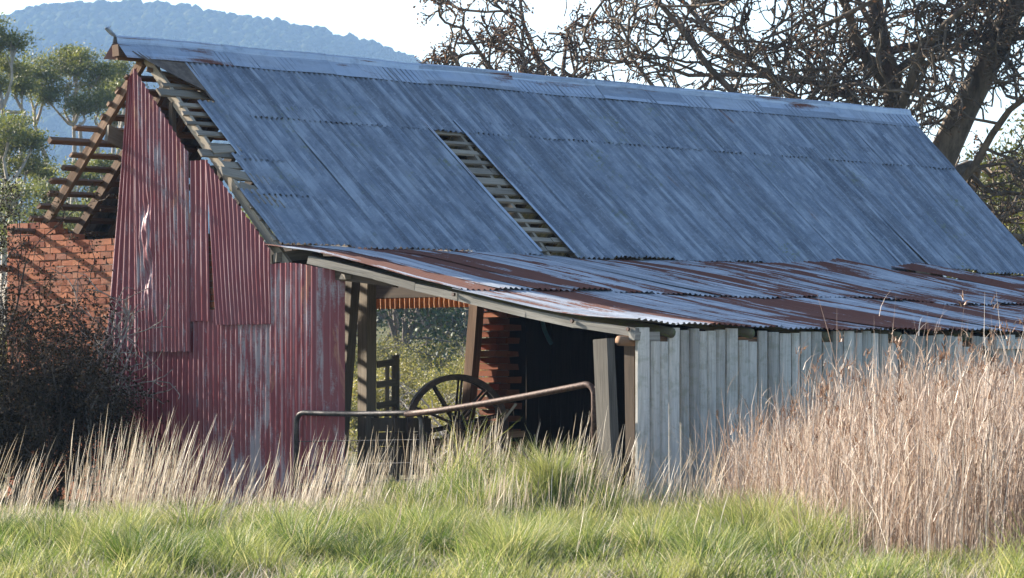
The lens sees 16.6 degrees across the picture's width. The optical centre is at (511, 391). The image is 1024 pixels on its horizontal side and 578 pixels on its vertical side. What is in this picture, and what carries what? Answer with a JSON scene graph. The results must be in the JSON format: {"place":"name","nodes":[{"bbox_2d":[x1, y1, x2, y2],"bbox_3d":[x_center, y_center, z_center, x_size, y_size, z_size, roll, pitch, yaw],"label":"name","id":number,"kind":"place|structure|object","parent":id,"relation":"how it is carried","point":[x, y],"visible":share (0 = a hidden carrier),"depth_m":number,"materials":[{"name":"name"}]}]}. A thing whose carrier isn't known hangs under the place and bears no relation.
{"place":"outdoors","nodes":[
{"label":"outdoors","id":0,"kind":"place"},
{"bbox_2d":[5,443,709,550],"bbox_3d":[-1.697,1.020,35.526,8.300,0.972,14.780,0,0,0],"label":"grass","id":1,"kind":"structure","parent":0,"point":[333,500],"depth_m":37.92,"materials":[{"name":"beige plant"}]},
{"bbox_2d":[0,489,836,577],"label":"coarse grass","id":2,"kind":"structure","parent":0,"point":[299,532],"depth_m":28.64,"materials":[{"name":"green plant"}]},
{"bbox_2d":[465,429,482,436],"bbox_3d":[-0.491,0.546,44.969,0.234,0.132,0.131,0,0,-44],"label":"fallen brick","id":3,"kind":"object","parent":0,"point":[479,432],"visible":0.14,"depth_m":44.91,"materials":[{"name":"brick"}]},
{"bbox_2d":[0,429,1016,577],"bbox_3d":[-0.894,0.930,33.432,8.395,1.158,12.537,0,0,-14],"label":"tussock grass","id":4,"kind":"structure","parent":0,"point":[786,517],"depth_m":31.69,"materials":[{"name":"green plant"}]},
{"bbox_2d":[0,308,1023,577],"bbox_3d":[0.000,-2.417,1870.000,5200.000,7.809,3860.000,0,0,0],"label":"ground","id":5,"kind":"structure","parent":0,"point":[352,460],"depth_m":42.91,"materials":[{"name":"green plant"}]},
{"bbox_2d":[0,11,48,312],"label":"gum tree","id":6,"kind":"object","parent":5,"relation":"on","point":[9,66],"visible":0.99,"depth_m":127.05,"materials":[{"name":"green plant"}]},
{"bbox_2d":[0,103,63,333],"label":"gum tree","id":7,"kind":"object","parent":5,"relation":"on","point":[13,134],"visible":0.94,"depth_m":117.22,"materials":[{"name":"green plant"}]},
{"bbox_2d":[0,174,82,258],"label":"gum tree","id":8,"kind":"object","parent":5,"relation":"on","point":[43,186],"visible":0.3,"depth_m":107.42,"materials":[{"name":"green plant"}]},
{"bbox_2d":[0,169,121,499],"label":"dark bush","id":9,"kind":"object","parent":5,"relation":"on","point":[22,246],"visible":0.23,"depth_m":46.37,"materials":[{"name":"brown plant"}]},
{"bbox_2d":[2,39,125,224],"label":"gum tree","id":10,"kind":"object","parent":5,"relation":"on","point":[67,61],"visible":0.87,"depth_m":139.19,"materials":[{"name":"green plant"}]},
{"bbox_2d":[43,148,119,229],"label":"gum tree","id":11,"kind":"object","parent":5,"relation":"on","point":[94,162],"visible":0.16,"depth_m":111.43,"materials":[{"name":"green plant"}]},
{"bbox_2d":[0,229,168,507],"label":"dark bush","id":12,"kind":"object","parent":5,"relation":"on","point":[88,358],"visible":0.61,"depth_m":44.66,"materials":[{"name":"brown plant"}]},
{"bbox_2d":[0,325,182,506],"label":"dark bush","id":13,"kind":"object","parent":5,"relation":"on","point":[45,433],"visible":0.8,"depth_m":44.26,"materials":[{"name":"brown plant"}]},
{"bbox_2d":[51,268,179,507],"bbox_3d":[-5.045,-0.081,45.077,1.528,3.084,2.611,0,0,-12],"label":"bare sapling","id":14,"kind":"object","parent":5,"relation":"on","point":[119,337],"visible":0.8,"depth_m":44.62,"materials":[{"name":"brown plant"}]},
{"bbox_2d":[87,60,154,153],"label":"gum tree","id":15,"kind":"object","parent":5,"relation":"on","point":[116,124],"visible":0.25,"depth_m":149.02,"materials":[{"name":"green plant"}]},
{"bbox_2d":[229,189,274,242],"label":"slope tree","id":16,"kind":"object","parent":5,"relation":"on","point":[242,209],"depth_m":164.37,"materials":[{"name":"green plant"}]},
{"bbox_2d":[261,236,401,349],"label":"slope tree","id":17,"kind":"object","parent":5,"relation":"on","point":[377,329],"visible":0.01,"depth_m":124.56,"materials":[{"name":"green plant"}]},
{"bbox_2d":[349,397,357,445],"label":"bush","id":18,"kind":"object","parent":5,"relation":"on","point":[356,420],"visible":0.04,"depth_m":71.80,"materials":[{"name":"green plant"}]},
{"bbox_2d":[294,410,423,488],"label":"pipe gate","id":19,"kind":"structure","parent":5,"relation":"on","point":[299,414],"depth_m":43.06,"materials":[{"name":"grey metal"}]},
{"bbox_2d":[349,386,383,443],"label":"bush","id":20,"kind":"object","parent":5,"relation":"on","point":[354,408],"visible":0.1,"depth_m":72.03,"materials":[{"name":"green plant"}]},
{"bbox_2d":[0,406,733,565],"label":"dry grass","id":21,"kind":"structure","parent":5,"relation":"on","point":[315,493],"depth_m":37.67,"materials":[{"name":"beige plant"}]},
{"bbox_2d":[353,344,389,383],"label":"bush","id":22,"kind":"object","parent":5,"relation":"on","point":[378,359],"visible":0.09,"depth_m":100.38,"materials":[{"name":"green plant"}]},
{"bbox_2d":[355,330,394,372],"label":"bush","id":23,"kind":"object","parent":5,"relation":"on","point":[382,342],"visible":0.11,"depth_m":113.14,"materials":[{"name":"green plant"}]},
{"bbox_2d":[348,408,404,460],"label":"bush","id":24,"kind":"object","parent":5,"relation":"on","point":[354,438],"visible":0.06,"depth_m":66.93,"materials":[{"name":"green plant"}]},
{"bbox_2d":[351,366,414,423],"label":"bush","id":25,"kind":"object","parent":5,"relation":"on","point":[381,392],"visible":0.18,"depth_m":79.45,"materials":[{"name":"green plant"}]},
{"bbox_2d":[352,356,421,396],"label":"bush","id":26,"kind":"object","parent":5,"relation":"on","point":[382,372],"visible":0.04,"depth_m":92.95,"materials":[{"name":"green plant"}]},
{"bbox_2d":[376,355,399,486],"bbox_3d":[-1.636,0.437,45.572,0.121,1.837,0.400,0,0,44],"label":"wooden hurdle","id":27,"kind":"object","parent":5,"relation":"on","point":[393,362],"visible":0.61,"depth_m":45.63,"materials":[{"name":"brown wood"}]},
{"bbox_2d":[355,342,428,375],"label":"bush","id":28,"kind":"object","parent":5,"relation":"on","point":[405,355],"visible":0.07,"depth_m":108.99,"materials":[{"name":"green plant"}]},
{"bbox_2d":[353,359,434,417],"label":"bush","id":29,"kind":"object","parent":5,"relation":"on","point":[409,385],"visible":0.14,"depth_m":83.47,"materials":[{"name":"green plant"}]},
{"bbox_2d":[355,328,433,380],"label":"bush","id":30,"kind":"object","parent":5,"relation":"on","point":[384,352],"visible":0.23,"depth_m":105.26,"materials":[{"name":"green plant"}]},
{"bbox_2d":[371,416,430,478],"bbox_3d":[-1.382,0.690,43.877,0.437,0.780,0.656,0,0,44],"label":"wooden crate","id":31,"kind":"object","parent":5,"relation":"on","point":[395,423],"visible":0.57,"depth_m":43.63,"materials":[{"name":"grey wood"}]},
{"bbox_2d":[376,376,425,417],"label":"bush","id":32,"kind":"object","parent":5,"relation":"on","point":[405,397],"visible":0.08,"depth_m":84.08,"materials":[{"name":"green plant"}]},
{"bbox_2d":[376,338,440,401],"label":"bush","id":33,"kind":"object","parent":5,"relation":"on","point":[410,362],"visible":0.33,"depth_m":93.38,"materials":[{"name":"green plant"}]},
{"bbox_2d":[355,307,467,373],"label":"slope tree","id":34,"kind":"object","parent":5,"relation":"on","point":[394,326],"visible":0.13,"depth_m":111.53,"materials":[{"name":"green plant"}]},
{"bbox_2d":[355,307,467,350],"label":"slope tree","id":35,"kind":"object","parent":5,"relation":"on","point":[381,321],"visible":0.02,"depth_m":117.72,"materials":[{"name":"green plant"}]},
{"bbox_2d":[403,364,446,404],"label":"bush","id":36,"kind":"object","parent":5,"relation":"on","point":[423,379],"visible":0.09,"depth_m":93.51,"materials":[{"name":"green plant"}]},
{"bbox_2d":[381,385,478,461],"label":"bush","id":37,"kind":"object","parent":5,"relation":"on","point":[442,424],"visible":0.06,"depth_m":66.54,"materials":[{"name":"green plant"}]},
{"bbox_2d":[378,307,488,361],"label":"slope tree","id":38,"kind":"object","parent":5,"relation":"on","point":[464,330],"visible":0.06,"depth_m":120.07,"materials":[{"name":"green plant"}]},
{"bbox_2d":[378,346,488,462],"bbox_3d":[-0.967,0.687,64.170,3.680,3.048,2.450,0,0,-33],"label":"twiggy shrub","id":39,"kind":"object","parent":5,"relation":"on","point":[437,422],"visible":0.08,"depth_m":63.64,"materials":[{"name":"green plant"}]},
{"bbox_2d":[378,307,488,355],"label":"slope tree","id":40,"kind":"object","parent":5,"relation":"on","point":[426,334],"visible":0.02,"depth_m":123.77,"materials":[{"name":"green plant"}]},
{"bbox_2d":[408,334,460,368],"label":"bush","id":41,"kind":"object","parent":5,"relation":"on","point":[434,358],"visible":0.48,"depth_m":116.85,"materials":[{"name":"green plant"}]},
{"bbox_2d":[411,380,462,417],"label":"bush","id":42,"kind":"object","parent":5,"relation":"on","point":[433,399],"visible":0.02,"depth_m":85.58,"materials":[{"name":"green plant"}]},
{"bbox_2d":[411,329,463,368],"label":"bush","id":43,"kind":"object","parent":5,"relation":"on","point":[442,344],"visible":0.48,"depth_m":116.82,"materials":[{"name":"green plant"}]},
{"bbox_2d":[405,358,477,428],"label":"bush","id":44,"kind":"object","parent":5,"relation":"on","point":[441,392],"visible":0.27,"depth_m":74.75,"materials":[{"name":"green plant"}]},
{"bbox_2d":[417,365,478,437],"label":"bush","id":45,"kind":"object","parent":5,"relation":"on","point":[443,395],"visible":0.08,"depth_m":74.89,"materials":[{"name":"green plant"}]},
{"bbox_2d":[427,384,488,423],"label":"bush","id":46,"kind":"object","parent":5,"relation":"on","point":[461,402],"visible":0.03,"depth_m":73.14,"materials":[{"name":"green plant"}]},
{"bbox_2d":[428,349,488,391],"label":"bush","id":47,"kind":"object","parent":5,"relation":"on","point":[458,369],"visible":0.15,"depth_m":96.75,"materials":[{"name":"green plant"}]},
{"bbox_2d":[443,341,483,383],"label":"bush","id":48,"kind":"object","parent":5,"relation":"on","point":[458,360],"visible":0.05,"depth_m":104.53,"materials":[{"name":"green plant"}]},
{"bbox_2d":[446,347,482,376],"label":"bush","id":49,"kind":"object","parent":5,"relation":"on","point":[460,363],"visible":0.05,"depth_m":102.34,"materials":[{"name":"green plant"}]},
{"bbox_2d":[406,374,524,473],"bbox_3d":[-0.607,0.420,44.526,1.540,1.280,2.204,0,0,0],"label":"wheel","id":50,"kind":"object","parent":5,"relation":"on","point":[460,421],"visible":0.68,"depth_m":43.66,"materials":[{"name":"metal"}]},
{"bbox_2d":[478,403,516,451],"bbox_3d":[-0.177,0.438,42.857,0.487,0.601,0.049,0,0,3],"label":"stick","id":51,"kind":"object","parent":5,"relation":"on","point":[509,412],"visible":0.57,"depth_m":42.83,"materials":[{"name":"grey wood"}]},
{"bbox_2d":[0,26,1023,509],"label":"barn","id":52,"kind":"structure","parent":5,"relation":"on","point":[694,250],"depth_m":46.70,"materials":[{"name":"metal"}]},
{"bbox_2d":[540,321,552,344],"bbox_3d":[0.457,-0.902,47.459,0.233,0.543,0.082,0,0,-33],"label":"hose","id":53,"kind":"object","parent":52,"relation":"hanging from","point":[547,336],"visible":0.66,"depth_m":47.42,"materials":[{"name":"rubber"}]},
{"bbox_2d":[0,454,1023,577],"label":"dead thatch","id":54,"kind":"object","parent":5,"relation":"on","point":[611,574],"visible":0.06,"depth_m":27.12,"materials":[{"name":"beige plant"}]},
{"bbox_2d":[413,0,649,83],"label":"bare tree","id":55,"kind":"object","parent":5,"relation":"on","point":[522,61],"visible":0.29,"depth_m":77.85,"materials":[{"name":"brown wood"}]},
{"bbox_2d":[593,338,621,495],"bbox_3d":[1.091,0.482,39.999,0.180,2.180,0.380,0,0,-38],"label":"gate post","id":56,"kind":"object","parent":5,"relation":"on","point":[605,387],"visible":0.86,"depth_m":39.92,"materials":[{"name":"grey wood"}]},
{"bbox_2d":[404,381,597,485],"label":"pipe gate","id":57,"kind":"structure","parent":56,"relation":"attached to","point":[590,386],"depth_m":40.80,"materials":[{"name":"metal"}]},
{"bbox_2d":[560,0,1023,274],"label":"oak tree","id":58,"kind":"object","parent":5,"relation":"on","point":[1000,34],"visible":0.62,"depth_m":73.09,"materials":[{"name":"brown plant"}]},
{"bbox_2d":[630,396,1020,566],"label":"bent reeds","id":59,"kind":"object","parent":5,"relation":"on","point":[797,506],"visible":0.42,"depth_m":30.84,"materials":[{"name":"beige plant"}]},
{"bbox_2d":[678,290,1023,569],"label":"reeds","id":60,"kind":"object","parent":5,"relation":"on","point":[984,524],"visible":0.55,"depth_m":31.55,"materials":[{"name":"beige plant"}]},
{"bbox_2d":[714,290,1023,512],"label":"seed heads","id":61,"kind":"object","parent":60,"relation":"attached to","point":[899,399],"visible":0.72,"depth_m":34.14,"materials":[{"name":"beige plant"}]},
{"bbox_2d":[946,91,1023,278],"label":"gum tree","id":62,"kind":"object","parent":5,"relation":"on","point":[983,178],"visible":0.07,"depth_m":99.02,"materials":[{"name":"green plant"}]},
{"bbox_2d":[967,150,1023,275],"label":"gum tree","id":63,"kind":"object","parent":5,"relation":"on","point":[1020,225],"visible":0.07,"depth_m":91.78,"materials":[{"name":"green plant"}]},
{"bbox_3d":[-0.427,1.271,44.864,1.156,0.536,1.157,0,0,0],"label":"rubble","id":64,"kind":"object","parent":5,"relation":"on","visible":0},
{"bbox_2d":[466,441,482,449],"bbox_3d":[-0.472,0.679,44.738,0.238,0.145,0.143,0,0,-32],"label":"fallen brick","id":65,"kind":"object","parent":64,"relation":"on","point":[474,445],"visible":0.21,"depth_m":44.70,"materials":[{"name":"brick"}]},
{"bbox_2d":[0,0,1023,203],"label":"sky","id":66,"kind":"structure","parent":0,"point":[391,23],"materials":[{"name":"white"}]},
{"bbox_3d":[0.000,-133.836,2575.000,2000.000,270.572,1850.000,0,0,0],"label":"hill","id":67,"kind":"structure","parent":0,"visible":0},
{"bbox_2d":[0,0,433,264],"bbox_3d":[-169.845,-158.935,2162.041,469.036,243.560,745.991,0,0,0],"label":"forest","id":68,"kind":"object","parent":67,"relation":"on","point":[79,21],"visible":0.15,"depth_m":2367.31,"materials":[{"name":"blue plant"}]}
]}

